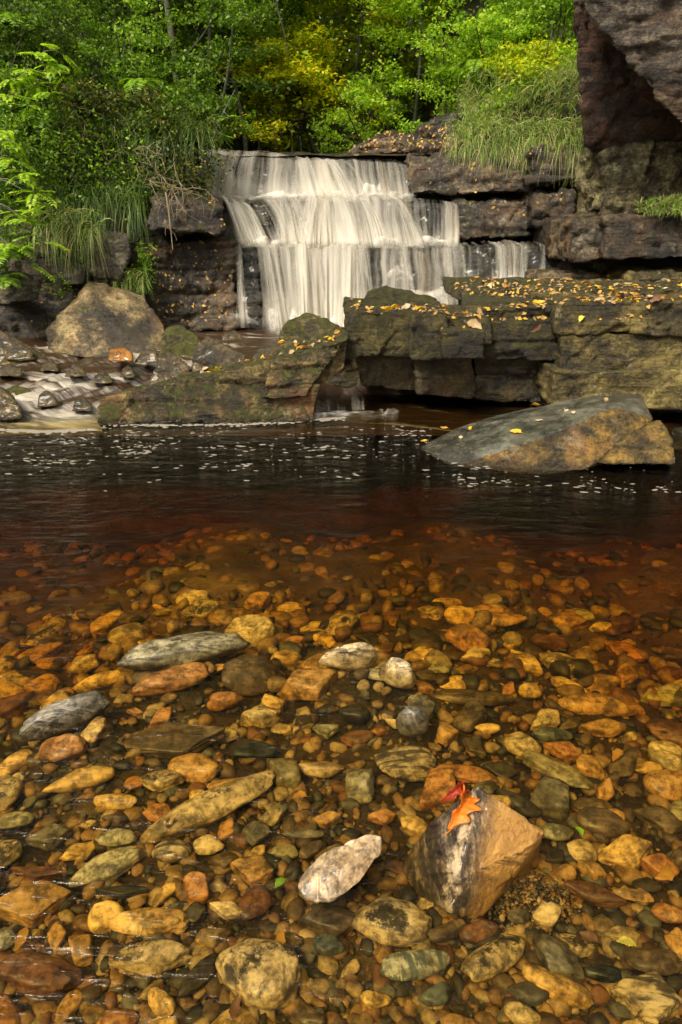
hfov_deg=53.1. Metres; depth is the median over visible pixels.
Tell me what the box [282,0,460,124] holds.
yellow tree
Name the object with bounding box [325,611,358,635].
river stone
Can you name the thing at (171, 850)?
river stone
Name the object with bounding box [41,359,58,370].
rock
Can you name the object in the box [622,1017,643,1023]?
river stone
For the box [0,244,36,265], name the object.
fern
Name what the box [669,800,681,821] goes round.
river stone
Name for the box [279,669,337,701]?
river stone
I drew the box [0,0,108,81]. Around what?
shrub
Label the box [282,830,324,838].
river stone
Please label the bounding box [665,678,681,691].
river stone
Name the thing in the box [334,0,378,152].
thin tree
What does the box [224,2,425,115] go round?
distant woodland
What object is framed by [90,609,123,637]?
river stone
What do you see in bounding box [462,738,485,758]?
river stone
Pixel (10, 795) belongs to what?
river stone
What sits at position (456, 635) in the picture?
river stone
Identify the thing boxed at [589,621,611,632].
river stone
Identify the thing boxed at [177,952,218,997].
river stone
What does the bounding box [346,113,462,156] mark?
rock outcrop
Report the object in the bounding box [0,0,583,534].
ground
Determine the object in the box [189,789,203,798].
river stone
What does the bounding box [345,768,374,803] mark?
river stone
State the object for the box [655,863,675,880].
fallen leaf
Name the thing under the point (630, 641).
river stone
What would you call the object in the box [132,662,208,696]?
river stone
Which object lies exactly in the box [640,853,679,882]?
river stone
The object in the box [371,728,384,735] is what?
river stone
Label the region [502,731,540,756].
river stone
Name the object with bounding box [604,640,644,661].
river stone
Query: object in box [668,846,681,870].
river stone
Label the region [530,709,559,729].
river stone
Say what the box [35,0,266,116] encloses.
birch tree
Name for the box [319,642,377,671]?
river stone
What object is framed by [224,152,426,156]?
stream water
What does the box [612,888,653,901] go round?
river stone
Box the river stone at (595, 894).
[563,880,627,907]
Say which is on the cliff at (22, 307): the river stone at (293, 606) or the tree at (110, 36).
the tree at (110, 36)
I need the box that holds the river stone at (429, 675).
[416,669,435,682]
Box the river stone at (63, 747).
[38,733,87,761]
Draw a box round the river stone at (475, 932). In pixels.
[459,918,498,943]
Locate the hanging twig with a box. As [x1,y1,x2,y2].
[273,0,288,57]
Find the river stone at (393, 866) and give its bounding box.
[384,860,402,873]
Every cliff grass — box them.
[0,108,233,177]
[19,202,120,288]
[20,158,169,247]
[111,266,155,301]
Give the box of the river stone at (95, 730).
[80,716,107,742]
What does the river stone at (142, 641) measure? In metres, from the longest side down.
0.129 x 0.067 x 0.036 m
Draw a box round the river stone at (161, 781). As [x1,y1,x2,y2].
[138,770,183,791]
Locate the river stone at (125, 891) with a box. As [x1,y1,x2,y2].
[95,884,148,898]
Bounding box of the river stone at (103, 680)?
[72,670,119,692]
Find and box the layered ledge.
[325,274,681,417]
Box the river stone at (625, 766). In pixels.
[608,747,637,776]
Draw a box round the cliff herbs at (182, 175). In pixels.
[129,138,231,201]
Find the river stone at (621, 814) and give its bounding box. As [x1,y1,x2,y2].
[608,808,625,820]
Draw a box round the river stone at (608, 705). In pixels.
[557,693,638,716]
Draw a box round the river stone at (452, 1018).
[440,1013,480,1023]
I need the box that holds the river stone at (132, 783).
[123,776,142,790]
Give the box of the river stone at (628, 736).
[621,731,636,743]
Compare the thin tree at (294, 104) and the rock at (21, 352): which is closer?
the rock at (21, 352)
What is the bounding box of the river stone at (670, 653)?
[663,647,681,663]
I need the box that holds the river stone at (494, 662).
[488,658,501,667]
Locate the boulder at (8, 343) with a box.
[0,330,45,365]
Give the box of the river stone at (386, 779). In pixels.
[378,775,397,785]
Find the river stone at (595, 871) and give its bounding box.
[577,860,606,880]
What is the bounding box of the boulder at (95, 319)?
[45,282,164,357]
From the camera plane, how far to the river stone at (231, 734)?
2.01 m
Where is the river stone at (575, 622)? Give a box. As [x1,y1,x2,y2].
[545,612,587,630]
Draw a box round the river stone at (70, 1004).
[55,989,82,1022]
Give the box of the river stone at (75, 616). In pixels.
[72,610,83,619]
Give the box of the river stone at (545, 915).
[532,901,561,930]
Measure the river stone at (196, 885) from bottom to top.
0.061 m
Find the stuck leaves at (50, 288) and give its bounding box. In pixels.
[31,198,224,321]
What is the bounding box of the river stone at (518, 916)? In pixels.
[507,908,529,924]
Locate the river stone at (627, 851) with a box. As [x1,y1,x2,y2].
[598,834,652,868]
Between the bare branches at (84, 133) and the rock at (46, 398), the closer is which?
the rock at (46, 398)
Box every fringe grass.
[437,112,585,188]
[456,57,583,150]
[636,193,681,219]
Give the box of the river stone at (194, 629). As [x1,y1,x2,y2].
[174,625,206,635]
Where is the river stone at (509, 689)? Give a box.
[502,681,514,695]
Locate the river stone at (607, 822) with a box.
[575,807,630,837]
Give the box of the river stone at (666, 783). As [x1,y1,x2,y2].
[642,769,681,800]
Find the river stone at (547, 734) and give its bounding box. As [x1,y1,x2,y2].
[531,727,573,741]
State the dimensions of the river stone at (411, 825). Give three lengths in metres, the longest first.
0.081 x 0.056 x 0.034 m
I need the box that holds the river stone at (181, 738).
[117,722,225,758]
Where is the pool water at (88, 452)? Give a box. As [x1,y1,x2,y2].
[0,394,681,934]
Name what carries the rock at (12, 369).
in the river water at (67, 392)
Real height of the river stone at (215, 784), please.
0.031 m
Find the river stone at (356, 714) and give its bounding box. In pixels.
[339,704,370,723]
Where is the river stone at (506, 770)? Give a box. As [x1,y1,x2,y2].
[481,761,517,778]
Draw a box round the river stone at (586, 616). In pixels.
[565,608,594,620]
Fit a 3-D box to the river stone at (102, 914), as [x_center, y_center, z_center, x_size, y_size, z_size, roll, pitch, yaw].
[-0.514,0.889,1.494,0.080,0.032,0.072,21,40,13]
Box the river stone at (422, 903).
[417,898,433,909]
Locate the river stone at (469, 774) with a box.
[436,764,497,783]
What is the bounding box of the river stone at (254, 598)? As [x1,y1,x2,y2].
[244,591,270,610]
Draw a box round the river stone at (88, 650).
[76,647,94,654]
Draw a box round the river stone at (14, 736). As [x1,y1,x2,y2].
[9,725,28,746]
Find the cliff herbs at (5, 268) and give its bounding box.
[0,187,76,307]
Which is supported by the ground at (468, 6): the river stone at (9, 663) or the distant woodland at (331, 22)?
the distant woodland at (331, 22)
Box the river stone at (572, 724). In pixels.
[559,717,580,732]
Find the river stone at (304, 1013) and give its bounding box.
[288,1002,325,1023]
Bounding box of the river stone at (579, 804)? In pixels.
[571,798,612,810]
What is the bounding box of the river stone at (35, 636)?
[21,616,66,646]
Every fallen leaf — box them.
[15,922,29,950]
[45,974,69,991]
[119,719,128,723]
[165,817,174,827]
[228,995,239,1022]
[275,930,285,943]
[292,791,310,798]
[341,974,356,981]
[467,318,481,328]
[476,307,483,314]
[510,429,521,432]
[530,321,543,331]
[533,300,543,303]
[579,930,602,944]
[594,297,605,301]
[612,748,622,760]
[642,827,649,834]
[650,294,660,302]
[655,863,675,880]
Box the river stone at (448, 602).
[432,597,462,606]
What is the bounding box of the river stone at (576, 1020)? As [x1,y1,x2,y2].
[561,1017,586,1023]
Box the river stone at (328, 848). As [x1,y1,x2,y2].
[323,844,344,853]
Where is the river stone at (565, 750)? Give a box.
[543,741,581,760]
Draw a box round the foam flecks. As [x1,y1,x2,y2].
[0,426,680,492]
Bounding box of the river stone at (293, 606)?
[277,601,304,612]
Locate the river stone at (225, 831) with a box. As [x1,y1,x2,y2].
[217,817,233,840]
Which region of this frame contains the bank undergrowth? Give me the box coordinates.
[50,0,212,60]
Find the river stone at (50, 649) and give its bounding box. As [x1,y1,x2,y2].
[17,642,63,664]
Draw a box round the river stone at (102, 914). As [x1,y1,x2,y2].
[87,900,124,934]
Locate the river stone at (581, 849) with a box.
[567,839,597,861]
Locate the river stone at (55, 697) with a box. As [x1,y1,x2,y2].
[40,689,68,708]
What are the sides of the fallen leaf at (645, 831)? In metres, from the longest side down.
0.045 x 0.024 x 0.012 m
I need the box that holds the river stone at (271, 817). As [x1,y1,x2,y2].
[259,809,283,826]
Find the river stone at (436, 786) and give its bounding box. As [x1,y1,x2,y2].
[419,767,456,810]
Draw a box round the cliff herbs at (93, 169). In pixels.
[0,119,169,261]
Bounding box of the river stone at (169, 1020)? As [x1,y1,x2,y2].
[150,1016,177,1023]
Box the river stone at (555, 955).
[532,933,584,982]
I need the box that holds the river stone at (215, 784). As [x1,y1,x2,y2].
[206,777,240,788]
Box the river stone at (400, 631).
[395,628,405,635]
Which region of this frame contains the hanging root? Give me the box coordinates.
[165,192,172,249]
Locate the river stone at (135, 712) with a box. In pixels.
[126,708,142,716]
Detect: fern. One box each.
[0,12,61,35]
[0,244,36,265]
[0,272,28,288]
[118,78,164,93]
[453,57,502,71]
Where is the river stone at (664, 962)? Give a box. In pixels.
[623,947,681,975]
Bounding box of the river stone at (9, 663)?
[0,655,17,674]
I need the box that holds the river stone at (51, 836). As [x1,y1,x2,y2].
[25,823,71,850]
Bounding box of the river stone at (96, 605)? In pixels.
[84,599,120,619]
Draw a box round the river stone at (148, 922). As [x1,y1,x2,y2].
[107,907,188,937]
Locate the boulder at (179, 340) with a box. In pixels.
[159,325,199,357]
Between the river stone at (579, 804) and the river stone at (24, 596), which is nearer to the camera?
the river stone at (579, 804)
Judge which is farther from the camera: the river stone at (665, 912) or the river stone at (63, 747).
the river stone at (63, 747)
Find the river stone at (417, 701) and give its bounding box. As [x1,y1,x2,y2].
[407,695,434,718]
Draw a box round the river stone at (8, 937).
[0,927,16,951]
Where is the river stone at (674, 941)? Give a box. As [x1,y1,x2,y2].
[664,927,681,959]
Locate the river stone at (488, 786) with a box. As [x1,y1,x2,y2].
[472,780,496,794]
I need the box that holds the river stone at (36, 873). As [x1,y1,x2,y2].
[10,866,62,881]
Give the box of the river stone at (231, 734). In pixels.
[223,727,238,741]
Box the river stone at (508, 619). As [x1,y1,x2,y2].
[469,612,527,626]
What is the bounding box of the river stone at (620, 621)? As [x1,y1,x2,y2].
[606,615,634,631]
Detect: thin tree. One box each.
[250,0,323,151]
[258,0,271,151]
[266,1,341,143]
[278,0,334,150]
[290,0,312,151]
[308,0,328,151]
[318,0,391,130]
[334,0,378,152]
[348,15,397,149]
[361,3,392,139]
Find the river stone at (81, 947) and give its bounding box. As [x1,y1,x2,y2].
[68,934,93,967]
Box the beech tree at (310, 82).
[204,22,391,152]
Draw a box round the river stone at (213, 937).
[195,927,231,947]
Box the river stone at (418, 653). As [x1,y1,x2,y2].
[404,646,434,661]
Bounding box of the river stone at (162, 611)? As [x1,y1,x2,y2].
[152,608,178,615]
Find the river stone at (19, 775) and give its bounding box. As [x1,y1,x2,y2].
[12,772,23,780]
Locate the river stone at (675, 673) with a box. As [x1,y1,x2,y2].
[657,665,681,679]
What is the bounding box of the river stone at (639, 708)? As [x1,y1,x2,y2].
[628,703,644,716]
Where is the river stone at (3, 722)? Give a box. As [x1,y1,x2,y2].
[0,718,7,729]
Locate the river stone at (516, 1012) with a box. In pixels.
[504,1001,540,1023]
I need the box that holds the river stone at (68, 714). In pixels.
[19,691,109,741]
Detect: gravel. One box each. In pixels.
[0,522,681,708]
[488,867,599,934]
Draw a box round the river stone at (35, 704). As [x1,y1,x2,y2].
[28,699,41,709]
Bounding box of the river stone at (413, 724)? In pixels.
[396,706,428,736]
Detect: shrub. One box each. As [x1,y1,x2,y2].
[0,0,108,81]
[0,0,109,68]
[0,60,68,162]
[42,71,169,139]
[49,0,204,122]
[71,31,240,121]
[101,89,224,163]
[118,82,227,143]
[156,79,267,151]
[305,68,415,153]
[395,116,458,133]
[398,0,517,115]
[435,0,549,54]
[440,4,554,88]
[478,34,574,90]
[508,0,575,51]
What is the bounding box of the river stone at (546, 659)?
[539,652,575,673]
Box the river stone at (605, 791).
[596,778,614,801]
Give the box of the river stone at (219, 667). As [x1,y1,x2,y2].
[214,664,223,672]
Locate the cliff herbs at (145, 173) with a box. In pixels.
[5,127,196,219]
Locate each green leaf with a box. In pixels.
[271,877,285,888]
[574,826,584,838]
[611,935,636,945]
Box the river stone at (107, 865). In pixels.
[68,846,139,887]
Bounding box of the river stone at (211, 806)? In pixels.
[140,770,274,843]
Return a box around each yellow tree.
[235,0,441,152]
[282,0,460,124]
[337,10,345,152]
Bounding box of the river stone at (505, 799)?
[491,795,510,807]
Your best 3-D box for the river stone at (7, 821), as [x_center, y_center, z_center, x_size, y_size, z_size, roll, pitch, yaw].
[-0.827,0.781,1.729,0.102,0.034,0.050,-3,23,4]
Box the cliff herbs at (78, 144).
[0,87,186,195]
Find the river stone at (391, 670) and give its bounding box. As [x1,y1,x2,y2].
[378,657,415,688]
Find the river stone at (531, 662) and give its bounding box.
[510,649,542,676]
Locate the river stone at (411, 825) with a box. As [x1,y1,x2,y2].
[400,814,427,835]
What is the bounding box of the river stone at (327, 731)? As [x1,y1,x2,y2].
[312,724,338,738]
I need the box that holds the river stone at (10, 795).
[0,775,23,811]
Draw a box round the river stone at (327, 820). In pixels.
[312,810,340,829]
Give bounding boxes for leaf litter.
[351,278,681,320]
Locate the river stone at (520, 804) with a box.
[497,789,541,817]
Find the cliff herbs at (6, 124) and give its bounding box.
[0,88,85,240]
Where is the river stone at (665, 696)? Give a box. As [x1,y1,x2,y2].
[640,684,680,706]
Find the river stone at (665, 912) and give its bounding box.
[651,903,681,923]
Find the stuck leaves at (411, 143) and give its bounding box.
[349,125,454,152]
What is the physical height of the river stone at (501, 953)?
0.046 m
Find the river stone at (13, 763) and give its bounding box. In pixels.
[0,749,32,775]
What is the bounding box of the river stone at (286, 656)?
[270,649,301,667]
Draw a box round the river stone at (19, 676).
[0,669,42,686]
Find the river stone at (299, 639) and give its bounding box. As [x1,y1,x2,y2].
[277,636,304,649]
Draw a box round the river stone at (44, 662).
[35,657,70,670]
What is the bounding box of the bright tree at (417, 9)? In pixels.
[333,0,489,124]
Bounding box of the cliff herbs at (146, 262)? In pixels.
[114,235,158,296]
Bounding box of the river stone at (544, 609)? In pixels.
[538,607,552,616]
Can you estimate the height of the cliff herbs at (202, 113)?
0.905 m
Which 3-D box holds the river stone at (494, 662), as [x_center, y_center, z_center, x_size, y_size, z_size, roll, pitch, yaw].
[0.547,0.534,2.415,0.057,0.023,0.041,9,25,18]
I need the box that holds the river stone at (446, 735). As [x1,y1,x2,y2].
[436,722,458,746]
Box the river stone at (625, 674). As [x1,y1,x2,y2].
[615,662,637,687]
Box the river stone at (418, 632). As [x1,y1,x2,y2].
[407,627,443,651]
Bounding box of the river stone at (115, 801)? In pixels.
[93,793,136,809]
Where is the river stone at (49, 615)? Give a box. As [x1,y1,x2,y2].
[42,613,52,620]
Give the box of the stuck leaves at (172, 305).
[146,239,239,324]
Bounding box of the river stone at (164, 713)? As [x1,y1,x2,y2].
[149,706,172,727]
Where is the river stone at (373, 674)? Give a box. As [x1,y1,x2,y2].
[367,668,382,680]
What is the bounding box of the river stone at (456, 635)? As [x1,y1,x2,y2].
[445,624,490,651]
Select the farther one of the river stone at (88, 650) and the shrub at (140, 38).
the shrub at (140, 38)
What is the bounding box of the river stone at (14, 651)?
[8,647,20,655]
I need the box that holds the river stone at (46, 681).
[24,673,60,692]
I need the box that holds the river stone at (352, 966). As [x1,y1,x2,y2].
[341,958,359,980]
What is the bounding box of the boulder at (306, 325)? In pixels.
[279,312,341,341]
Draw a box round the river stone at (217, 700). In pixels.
[206,691,243,710]
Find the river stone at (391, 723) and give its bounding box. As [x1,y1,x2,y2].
[385,718,396,728]
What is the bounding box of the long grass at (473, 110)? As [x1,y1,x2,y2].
[427,2,577,201]
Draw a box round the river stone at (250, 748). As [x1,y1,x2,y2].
[228,739,277,758]
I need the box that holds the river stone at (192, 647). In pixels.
[117,631,250,670]
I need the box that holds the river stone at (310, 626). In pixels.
[299,621,321,633]
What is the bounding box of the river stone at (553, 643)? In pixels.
[530,633,569,652]
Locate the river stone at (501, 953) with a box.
[461,933,525,981]
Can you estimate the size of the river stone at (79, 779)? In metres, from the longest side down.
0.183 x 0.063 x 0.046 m
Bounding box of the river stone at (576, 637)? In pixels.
[571,635,580,640]
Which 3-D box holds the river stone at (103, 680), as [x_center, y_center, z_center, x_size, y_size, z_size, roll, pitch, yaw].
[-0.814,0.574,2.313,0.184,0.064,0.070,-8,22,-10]
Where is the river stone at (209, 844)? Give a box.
[193,834,224,854]
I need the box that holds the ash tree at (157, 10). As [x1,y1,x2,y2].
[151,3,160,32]
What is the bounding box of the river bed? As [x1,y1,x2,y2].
[0,434,681,1023]
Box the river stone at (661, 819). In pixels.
[632,805,681,833]
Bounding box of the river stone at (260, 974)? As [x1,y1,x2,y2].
[215,938,301,1010]
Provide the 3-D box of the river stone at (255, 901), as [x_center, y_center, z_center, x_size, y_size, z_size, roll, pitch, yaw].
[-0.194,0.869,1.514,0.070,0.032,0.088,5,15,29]
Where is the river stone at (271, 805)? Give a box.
[264,802,280,810]
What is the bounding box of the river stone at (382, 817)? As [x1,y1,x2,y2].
[367,809,395,825]
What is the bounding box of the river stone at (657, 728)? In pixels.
[645,718,681,747]
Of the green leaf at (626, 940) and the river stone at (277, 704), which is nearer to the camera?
the green leaf at (626, 940)
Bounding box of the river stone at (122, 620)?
[118,610,148,624]
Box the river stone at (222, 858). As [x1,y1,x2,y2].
[208,851,237,869]
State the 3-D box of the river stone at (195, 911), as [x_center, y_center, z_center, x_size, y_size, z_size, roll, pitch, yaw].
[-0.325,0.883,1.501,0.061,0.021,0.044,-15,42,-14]
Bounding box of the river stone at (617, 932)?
[601,925,639,946]
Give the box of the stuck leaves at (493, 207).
[429,153,568,232]
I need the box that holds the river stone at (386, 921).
[352,897,431,947]
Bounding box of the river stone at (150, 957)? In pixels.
[108,938,192,975]
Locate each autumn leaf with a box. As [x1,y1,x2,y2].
[438,781,469,801]
[446,784,481,833]
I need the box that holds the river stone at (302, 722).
[293,714,313,733]
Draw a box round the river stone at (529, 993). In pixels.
[507,981,548,1005]
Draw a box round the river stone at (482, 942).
[472,929,501,948]
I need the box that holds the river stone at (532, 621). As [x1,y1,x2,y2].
[519,612,537,628]
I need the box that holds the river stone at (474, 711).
[453,700,487,732]
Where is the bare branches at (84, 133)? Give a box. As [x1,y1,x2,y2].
[58,83,168,214]
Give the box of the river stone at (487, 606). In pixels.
[472,603,506,613]
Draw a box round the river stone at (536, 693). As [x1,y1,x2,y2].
[518,683,541,698]
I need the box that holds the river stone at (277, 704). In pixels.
[261,693,285,714]
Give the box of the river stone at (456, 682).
[440,675,465,688]
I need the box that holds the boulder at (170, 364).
[148,350,191,384]
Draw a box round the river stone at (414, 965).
[379,949,450,980]
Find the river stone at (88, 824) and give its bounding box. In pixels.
[77,820,96,828]
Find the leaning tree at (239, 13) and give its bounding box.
[151,0,295,158]
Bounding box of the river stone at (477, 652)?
[460,647,490,661]
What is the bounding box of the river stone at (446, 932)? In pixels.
[428,918,466,942]
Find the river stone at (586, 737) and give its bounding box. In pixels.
[580,731,592,743]
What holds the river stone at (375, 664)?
on the river bed
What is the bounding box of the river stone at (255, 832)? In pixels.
[242,821,270,845]
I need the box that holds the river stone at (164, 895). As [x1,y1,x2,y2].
[152,882,175,907]
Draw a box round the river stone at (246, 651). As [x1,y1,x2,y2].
[243,648,258,655]
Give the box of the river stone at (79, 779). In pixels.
[42,765,113,792]
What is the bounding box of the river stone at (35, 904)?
[0,879,70,928]
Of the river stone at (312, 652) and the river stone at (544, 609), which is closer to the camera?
the river stone at (312, 652)
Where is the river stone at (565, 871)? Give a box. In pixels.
[551,863,576,885]
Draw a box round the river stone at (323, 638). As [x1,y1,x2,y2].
[311,628,336,647]
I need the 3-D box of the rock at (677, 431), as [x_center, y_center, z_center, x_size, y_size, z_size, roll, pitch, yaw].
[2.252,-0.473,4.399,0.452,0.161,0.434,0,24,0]
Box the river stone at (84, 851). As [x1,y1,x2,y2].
[59,841,94,860]
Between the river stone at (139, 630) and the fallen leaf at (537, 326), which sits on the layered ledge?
the fallen leaf at (537, 326)
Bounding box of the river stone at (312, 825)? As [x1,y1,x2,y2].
[306,821,316,829]
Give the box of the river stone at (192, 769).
[167,753,221,782]
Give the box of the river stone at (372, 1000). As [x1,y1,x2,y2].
[360,990,390,1009]
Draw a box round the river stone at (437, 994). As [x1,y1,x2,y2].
[419,981,449,1006]
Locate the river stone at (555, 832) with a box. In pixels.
[540,823,573,840]
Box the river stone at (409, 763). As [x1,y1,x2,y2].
[374,744,436,781]
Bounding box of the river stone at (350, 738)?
[340,730,374,746]
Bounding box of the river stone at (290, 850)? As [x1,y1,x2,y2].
[268,844,298,858]
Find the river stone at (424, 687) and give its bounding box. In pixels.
[413,680,434,693]
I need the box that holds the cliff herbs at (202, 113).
[3,79,244,189]
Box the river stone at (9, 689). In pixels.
[0,682,25,697]
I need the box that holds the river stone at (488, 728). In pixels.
[475,723,500,733]
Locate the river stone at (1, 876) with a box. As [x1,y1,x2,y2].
[0,871,3,891]
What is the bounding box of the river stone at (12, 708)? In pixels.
[0,691,34,718]
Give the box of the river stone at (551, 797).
[530,776,568,819]
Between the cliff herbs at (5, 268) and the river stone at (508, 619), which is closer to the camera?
the river stone at (508, 619)
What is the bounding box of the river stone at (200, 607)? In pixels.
[181,598,220,620]
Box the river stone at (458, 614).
[444,605,474,624]
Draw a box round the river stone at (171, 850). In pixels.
[152,838,191,862]
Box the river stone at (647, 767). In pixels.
[635,761,662,773]
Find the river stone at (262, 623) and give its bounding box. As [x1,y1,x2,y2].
[224,614,274,646]
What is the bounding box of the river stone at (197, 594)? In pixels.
[175,589,208,605]
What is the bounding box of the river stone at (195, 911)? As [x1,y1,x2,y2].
[184,901,206,923]
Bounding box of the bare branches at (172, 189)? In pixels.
[131,138,218,239]
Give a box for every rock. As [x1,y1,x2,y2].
[0,363,22,376]
[0,388,22,420]
[6,343,34,360]
[6,385,30,395]
[37,390,57,407]
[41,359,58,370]
[65,363,87,376]
[72,397,91,410]
[92,370,111,383]
[108,347,133,361]
[120,365,134,377]
[135,349,157,362]
[222,330,242,340]
[252,345,273,359]
[298,834,381,903]
[402,787,543,918]
[421,394,652,474]
[573,0,681,152]
[598,420,674,464]
[671,427,681,449]
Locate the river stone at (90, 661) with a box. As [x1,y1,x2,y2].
[67,654,99,674]
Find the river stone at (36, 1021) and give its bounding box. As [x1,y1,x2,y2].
[31,1017,40,1023]
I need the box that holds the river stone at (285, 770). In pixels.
[266,758,300,787]
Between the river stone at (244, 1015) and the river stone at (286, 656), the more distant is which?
the river stone at (286, 656)
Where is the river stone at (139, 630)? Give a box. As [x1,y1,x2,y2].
[107,622,150,643]
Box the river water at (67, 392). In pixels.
[0,324,681,435]
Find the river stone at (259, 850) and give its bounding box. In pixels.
[251,844,265,855]
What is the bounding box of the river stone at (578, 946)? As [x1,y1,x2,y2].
[555,933,595,957]
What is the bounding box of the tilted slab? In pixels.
[97,328,347,440]
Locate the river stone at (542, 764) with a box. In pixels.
[521,750,594,788]
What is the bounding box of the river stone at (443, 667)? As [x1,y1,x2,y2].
[428,662,451,673]
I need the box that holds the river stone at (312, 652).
[302,648,325,659]
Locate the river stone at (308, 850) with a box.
[299,840,322,858]
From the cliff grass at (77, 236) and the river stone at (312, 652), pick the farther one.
the cliff grass at (77, 236)
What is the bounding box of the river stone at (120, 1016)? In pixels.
[97,1008,138,1023]
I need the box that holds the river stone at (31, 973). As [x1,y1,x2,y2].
[0,951,82,996]
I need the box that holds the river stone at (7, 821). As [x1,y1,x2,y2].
[0,811,33,828]
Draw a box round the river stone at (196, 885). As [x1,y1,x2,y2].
[183,871,208,904]
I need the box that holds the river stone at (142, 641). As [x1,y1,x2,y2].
[138,639,155,643]
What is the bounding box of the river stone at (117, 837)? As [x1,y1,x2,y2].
[95,828,136,846]
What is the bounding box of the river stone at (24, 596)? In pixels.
[0,591,32,604]
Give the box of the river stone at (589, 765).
[576,754,605,780]
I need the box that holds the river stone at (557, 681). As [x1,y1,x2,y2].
[550,676,587,692]
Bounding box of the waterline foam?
[0,416,675,458]
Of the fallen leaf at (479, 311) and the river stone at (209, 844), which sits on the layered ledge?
the fallen leaf at (479, 311)
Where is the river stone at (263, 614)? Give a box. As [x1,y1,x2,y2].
[255,613,271,616]
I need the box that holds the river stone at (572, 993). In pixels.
[522,963,594,1009]
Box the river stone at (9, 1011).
[0,994,20,1023]
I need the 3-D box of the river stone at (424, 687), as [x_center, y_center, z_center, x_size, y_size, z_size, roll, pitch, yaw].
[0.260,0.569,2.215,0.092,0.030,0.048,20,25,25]
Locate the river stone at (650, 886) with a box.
[632,878,661,893]
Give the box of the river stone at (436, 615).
[417,606,442,619]
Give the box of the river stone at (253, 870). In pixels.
[230,855,273,885]
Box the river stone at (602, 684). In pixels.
[585,673,618,693]
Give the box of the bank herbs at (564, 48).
[431,4,577,198]
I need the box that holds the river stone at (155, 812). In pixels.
[142,803,170,821]
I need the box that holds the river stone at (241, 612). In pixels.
[231,608,251,616]
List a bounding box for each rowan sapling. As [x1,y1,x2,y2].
[0,43,82,164]
[0,127,68,281]
[199,90,238,150]
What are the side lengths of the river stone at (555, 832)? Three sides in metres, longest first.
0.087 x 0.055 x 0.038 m
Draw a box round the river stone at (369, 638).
[354,630,378,645]
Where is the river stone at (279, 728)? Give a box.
[271,723,291,733]
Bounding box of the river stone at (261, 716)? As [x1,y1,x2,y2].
[241,704,279,727]
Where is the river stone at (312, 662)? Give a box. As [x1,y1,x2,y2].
[298,653,325,669]
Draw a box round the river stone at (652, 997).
[610,971,681,1023]
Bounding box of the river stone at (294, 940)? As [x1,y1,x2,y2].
[276,931,302,950]
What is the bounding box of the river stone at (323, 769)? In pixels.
[298,761,344,777]
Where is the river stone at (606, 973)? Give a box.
[582,965,621,982]
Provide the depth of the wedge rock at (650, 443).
3.78 m
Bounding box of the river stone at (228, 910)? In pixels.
[209,900,242,919]
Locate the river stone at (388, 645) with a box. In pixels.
[380,641,394,652]
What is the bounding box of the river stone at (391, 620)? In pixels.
[389,618,397,625]
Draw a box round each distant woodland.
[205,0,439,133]
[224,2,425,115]
[237,0,432,142]
[242,0,437,96]
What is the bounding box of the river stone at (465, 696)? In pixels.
[434,689,515,705]
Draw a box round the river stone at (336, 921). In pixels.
[298,906,355,936]
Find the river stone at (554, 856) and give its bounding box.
[545,848,563,863]
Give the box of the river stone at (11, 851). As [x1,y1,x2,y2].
[0,839,22,867]
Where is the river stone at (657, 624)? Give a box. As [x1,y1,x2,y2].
[639,614,671,631]
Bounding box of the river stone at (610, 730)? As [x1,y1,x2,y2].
[579,718,627,737]
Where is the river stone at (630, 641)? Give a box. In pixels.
[621,639,635,645]
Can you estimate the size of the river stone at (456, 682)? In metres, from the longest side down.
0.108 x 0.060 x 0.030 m
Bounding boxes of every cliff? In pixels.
[0,122,245,337]
[404,143,584,240]
[523,139,681,281]
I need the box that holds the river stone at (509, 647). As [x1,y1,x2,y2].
[503,643,516,649]
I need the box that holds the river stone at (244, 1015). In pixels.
[211,1006,257,1023]
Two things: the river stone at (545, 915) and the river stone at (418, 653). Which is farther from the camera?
the river stone at (418, 653)
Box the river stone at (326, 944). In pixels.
[313,933,344,955]
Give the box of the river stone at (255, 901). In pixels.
[238,885,271,919]
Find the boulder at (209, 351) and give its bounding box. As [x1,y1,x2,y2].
[191,335,246,372]
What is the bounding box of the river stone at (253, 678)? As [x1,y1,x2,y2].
[221,654,276,696]
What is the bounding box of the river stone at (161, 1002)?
[148,987,175,1016]
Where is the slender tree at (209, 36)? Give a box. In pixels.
[193,3,212,141]
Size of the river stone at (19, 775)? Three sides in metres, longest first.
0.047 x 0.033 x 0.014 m
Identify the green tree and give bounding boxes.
[127,0,285,152]
[206,0,313,150]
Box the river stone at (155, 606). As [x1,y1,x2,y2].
[152,604,165,609]
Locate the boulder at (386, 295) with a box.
[359,285,440,307]
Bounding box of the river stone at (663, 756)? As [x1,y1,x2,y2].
[647,740,681,769]
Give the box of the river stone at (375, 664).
[370,659,384,667]
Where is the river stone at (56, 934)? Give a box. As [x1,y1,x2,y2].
[47,921,66,953]
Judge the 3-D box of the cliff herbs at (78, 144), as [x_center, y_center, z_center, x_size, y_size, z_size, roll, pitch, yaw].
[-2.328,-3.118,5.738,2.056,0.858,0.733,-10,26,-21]
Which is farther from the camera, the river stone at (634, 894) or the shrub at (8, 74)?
the shrub at (8, 74)

